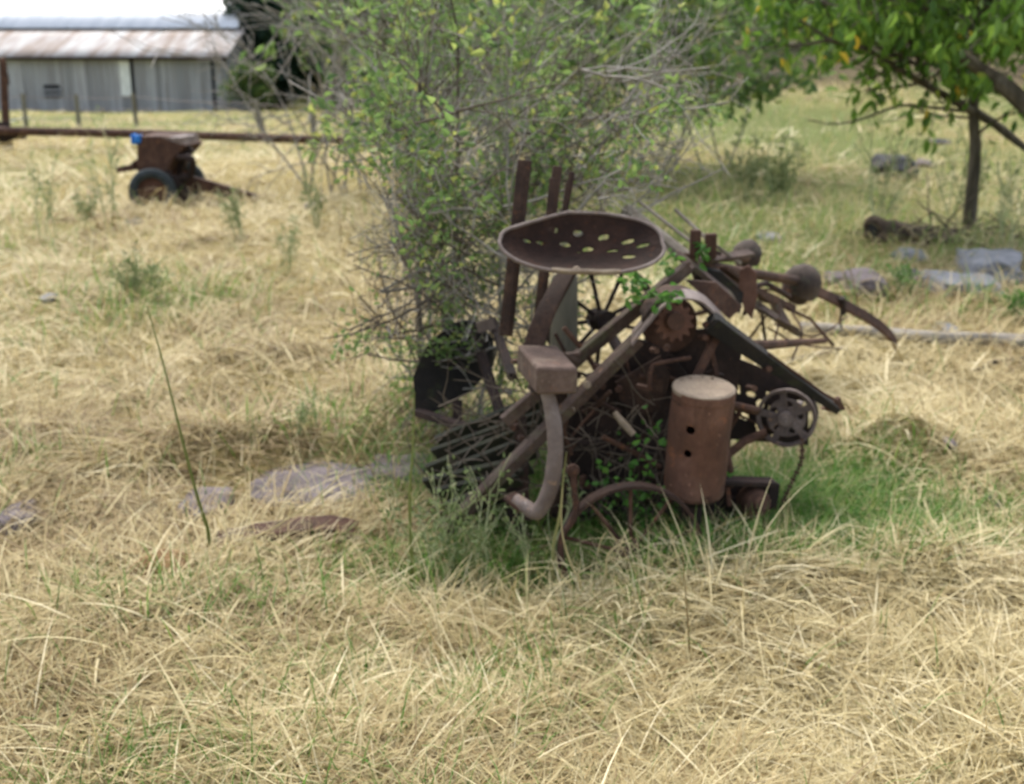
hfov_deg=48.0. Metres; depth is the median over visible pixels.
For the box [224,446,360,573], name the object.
grass stalk
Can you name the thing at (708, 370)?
farm machine
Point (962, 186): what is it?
weed plant
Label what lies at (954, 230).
brush pile
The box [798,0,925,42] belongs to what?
bank tree
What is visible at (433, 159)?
tangled shrub
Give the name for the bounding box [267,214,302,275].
weed plant
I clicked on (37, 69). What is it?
barn
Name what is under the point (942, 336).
fallen pole
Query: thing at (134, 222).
stone
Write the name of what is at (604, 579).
grass stalk
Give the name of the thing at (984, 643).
dry straw
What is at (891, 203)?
weed plant
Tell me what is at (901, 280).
weed plant
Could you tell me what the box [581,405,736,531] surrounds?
creeper
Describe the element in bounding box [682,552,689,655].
grass stalk
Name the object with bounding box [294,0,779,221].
thorn shrub
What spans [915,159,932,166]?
stone
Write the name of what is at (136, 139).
blue rag
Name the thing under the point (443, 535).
straggly weed
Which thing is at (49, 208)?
weed plant
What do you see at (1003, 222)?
weed plant
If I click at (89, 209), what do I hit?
weed plant
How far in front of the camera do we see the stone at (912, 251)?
7.84 m
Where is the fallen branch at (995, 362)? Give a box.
[972,356,1023,372]
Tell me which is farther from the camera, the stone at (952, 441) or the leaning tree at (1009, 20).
the leaning tree at (1009, 20)
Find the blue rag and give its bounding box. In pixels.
[130,134,141,144]
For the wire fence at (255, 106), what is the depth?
26.59 m
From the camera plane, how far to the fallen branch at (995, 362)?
5.09 m
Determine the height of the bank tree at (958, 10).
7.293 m
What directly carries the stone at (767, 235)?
on the ground at (818, 110)
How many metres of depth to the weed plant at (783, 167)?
10.21 m
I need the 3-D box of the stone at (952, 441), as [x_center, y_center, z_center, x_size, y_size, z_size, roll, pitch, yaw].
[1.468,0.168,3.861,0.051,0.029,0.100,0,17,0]
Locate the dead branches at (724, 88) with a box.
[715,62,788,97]
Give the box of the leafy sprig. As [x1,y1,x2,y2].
[614,230,710,314]
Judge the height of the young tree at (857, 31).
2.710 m
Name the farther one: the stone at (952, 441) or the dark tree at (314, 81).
the dark tree at (314, 81)
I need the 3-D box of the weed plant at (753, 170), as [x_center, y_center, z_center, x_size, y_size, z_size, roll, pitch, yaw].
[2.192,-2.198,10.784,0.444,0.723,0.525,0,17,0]
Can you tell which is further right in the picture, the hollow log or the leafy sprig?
the hollow log
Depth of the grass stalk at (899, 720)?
2.28 m
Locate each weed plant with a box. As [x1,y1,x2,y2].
[21,151,59,238]
[70,187,103,228]
[78,106,124,230]
[100,240,174,299]
[214,184,248,239]
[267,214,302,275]
[283,391,318,442]
[298,161,327,230]
[723,119,771,196]
[760,131,809,209]
[854,103,944,216]
[880,257,923,299]
[934,115,997,226]
[985,146,1023,248]
[1000,280,1023,320]
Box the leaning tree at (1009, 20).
[894,0,1023,117]
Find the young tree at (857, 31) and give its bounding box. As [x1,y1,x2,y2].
[733,0,1023,230]
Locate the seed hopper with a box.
[115,133,258,207]
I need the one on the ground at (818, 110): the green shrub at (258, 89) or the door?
the green shrub at (258, 89)
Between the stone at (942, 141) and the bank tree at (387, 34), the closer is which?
the stone at (942, 141)
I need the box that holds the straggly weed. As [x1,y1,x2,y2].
[378,452,585,597]
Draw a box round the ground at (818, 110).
[0,4,1023,782]
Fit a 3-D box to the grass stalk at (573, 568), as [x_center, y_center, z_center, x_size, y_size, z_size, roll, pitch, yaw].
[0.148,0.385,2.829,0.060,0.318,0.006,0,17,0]
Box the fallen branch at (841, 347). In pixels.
[786,345,848,362]
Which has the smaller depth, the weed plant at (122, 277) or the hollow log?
the weed plant at (122, 277)
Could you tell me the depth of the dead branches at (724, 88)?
21.60 m
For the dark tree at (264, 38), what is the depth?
52.53 m
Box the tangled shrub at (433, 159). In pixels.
[285,0,750,445]
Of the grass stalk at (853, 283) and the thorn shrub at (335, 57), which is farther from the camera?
the thorn shrub at (335, 57)
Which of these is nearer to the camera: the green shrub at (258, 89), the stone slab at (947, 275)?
the stone slab at (947, 275)
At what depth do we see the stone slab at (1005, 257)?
7.11 m
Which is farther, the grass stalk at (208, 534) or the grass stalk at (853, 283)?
the grass stalk at (853, 283)
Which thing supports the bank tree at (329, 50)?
on the ground at (818, 110)
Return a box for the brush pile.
[843,171,1023,246]
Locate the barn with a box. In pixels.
[0,0,298,112]
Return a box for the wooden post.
[546,273,577,463]
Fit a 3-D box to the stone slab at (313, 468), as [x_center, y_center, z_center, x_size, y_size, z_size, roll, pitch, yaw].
[-0.641,0.309,3.716,0.515,0.079,0.407,0,17,0]
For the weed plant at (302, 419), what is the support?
on the ground at (818, 110)
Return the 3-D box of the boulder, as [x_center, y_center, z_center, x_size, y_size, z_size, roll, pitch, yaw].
[4.279,-2.529,12.867,0.521,0.258,0.748,0,17,0]
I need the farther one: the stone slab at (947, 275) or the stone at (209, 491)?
the stone slab at (947, 275)
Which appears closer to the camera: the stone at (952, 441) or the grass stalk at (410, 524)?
the grass stalk at (410, 524)
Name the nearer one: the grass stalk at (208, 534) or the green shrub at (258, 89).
the grass stalk at (208, 534)
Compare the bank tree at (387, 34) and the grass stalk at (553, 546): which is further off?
the bank tree at (387, 34)
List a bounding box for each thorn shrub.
[106,0,430,204]
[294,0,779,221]
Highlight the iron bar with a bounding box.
[213,515,358,546]
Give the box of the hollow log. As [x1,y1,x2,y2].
[861,217,954,243]
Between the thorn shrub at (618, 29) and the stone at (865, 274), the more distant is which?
the thorn shrub at (618, 29)
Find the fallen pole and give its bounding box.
[799,322,1023,349]
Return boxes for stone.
[0,498,41,535]
[39,293,57,302]
[124,218,143,225]
[176,487,235,519]
[755,231,781,242]
[824,271,842,285]
[841,267,888,297]
[890,247,927,261]
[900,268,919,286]
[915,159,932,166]
[930,139,950,143]
[932,322,959,330]
[942,436,957,449]
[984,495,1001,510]
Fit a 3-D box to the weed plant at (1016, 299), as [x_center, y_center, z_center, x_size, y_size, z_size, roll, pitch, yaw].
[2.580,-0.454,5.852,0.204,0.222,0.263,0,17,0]
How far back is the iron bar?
3.26 m
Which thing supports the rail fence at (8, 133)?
on the ground at (818, 110)
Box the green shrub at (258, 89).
[216,59,279,109]
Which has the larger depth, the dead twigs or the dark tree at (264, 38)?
the dark tree at (264, 38)
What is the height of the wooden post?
0.744 m
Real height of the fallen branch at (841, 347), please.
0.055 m
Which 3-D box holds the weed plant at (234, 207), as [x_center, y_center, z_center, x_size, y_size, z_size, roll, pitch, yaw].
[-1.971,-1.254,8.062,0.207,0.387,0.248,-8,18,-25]
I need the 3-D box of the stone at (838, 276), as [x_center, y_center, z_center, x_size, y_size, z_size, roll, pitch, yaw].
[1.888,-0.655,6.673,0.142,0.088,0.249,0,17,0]
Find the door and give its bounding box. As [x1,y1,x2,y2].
[6,60,26,109]
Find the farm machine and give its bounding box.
[412,159,897,588]
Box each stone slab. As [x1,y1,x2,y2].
[250,461,382,510]
[361,452,429,483]
[918,270,1004,297]
[953,248,1023,284]
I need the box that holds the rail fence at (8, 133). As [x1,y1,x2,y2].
[0,57,406,148]
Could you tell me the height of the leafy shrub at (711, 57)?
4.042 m
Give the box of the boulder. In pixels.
[871,154,918,178]
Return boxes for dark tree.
[217,0,345,108]
[286,15,377,108]
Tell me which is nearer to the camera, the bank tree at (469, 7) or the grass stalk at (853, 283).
the grass stalk at (853, 283)
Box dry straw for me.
[0,37,1023,783]
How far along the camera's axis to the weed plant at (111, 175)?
8.74 m
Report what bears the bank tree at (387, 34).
on the ground at (818, 110)
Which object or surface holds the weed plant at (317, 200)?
on the ground at (818, 110)
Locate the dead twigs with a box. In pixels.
[406,327,705,540]
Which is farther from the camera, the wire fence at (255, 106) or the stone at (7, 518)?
the wire fence at (255, 106)
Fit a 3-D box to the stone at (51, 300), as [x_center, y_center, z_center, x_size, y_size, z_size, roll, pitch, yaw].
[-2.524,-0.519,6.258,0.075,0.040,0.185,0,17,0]
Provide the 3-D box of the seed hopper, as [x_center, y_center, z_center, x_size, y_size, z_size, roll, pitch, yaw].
[-2.974,-1.992,10.355,1.175,0.674,0.833,-13,21,-36]
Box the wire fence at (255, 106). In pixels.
[0,93,417,150]
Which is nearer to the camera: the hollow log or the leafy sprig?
the leafy sprig
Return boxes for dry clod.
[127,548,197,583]
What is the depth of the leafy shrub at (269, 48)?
11.25 m
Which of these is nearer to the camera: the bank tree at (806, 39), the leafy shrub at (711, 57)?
the leafy shrub at (711, 57)
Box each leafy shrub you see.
[238,0,713,180]
[496,0,848,173]
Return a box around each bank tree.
[280,0,410,107]
[363,0,509,111]
[425,0,548,68]
[696,1,788,47]
[798,0,906,43]
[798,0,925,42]
[957,0,986,33]
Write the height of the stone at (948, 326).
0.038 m
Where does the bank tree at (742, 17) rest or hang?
on the ground at (818, 110)
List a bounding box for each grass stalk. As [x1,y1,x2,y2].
[147,305,210,548]
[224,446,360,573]
[408,392,414,588]
[550,452,566,588]
[561,488,582,601]
[600,537,631,597]
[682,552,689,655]
[845,248,859,323]
[885,687,904,752]
[890,294,897,327]
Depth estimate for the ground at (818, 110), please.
8.68 m
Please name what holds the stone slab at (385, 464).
on the ground at (818, 110)
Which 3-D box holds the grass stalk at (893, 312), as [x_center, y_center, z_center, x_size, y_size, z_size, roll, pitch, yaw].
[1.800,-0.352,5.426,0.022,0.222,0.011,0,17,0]
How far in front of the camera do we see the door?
49.23 m

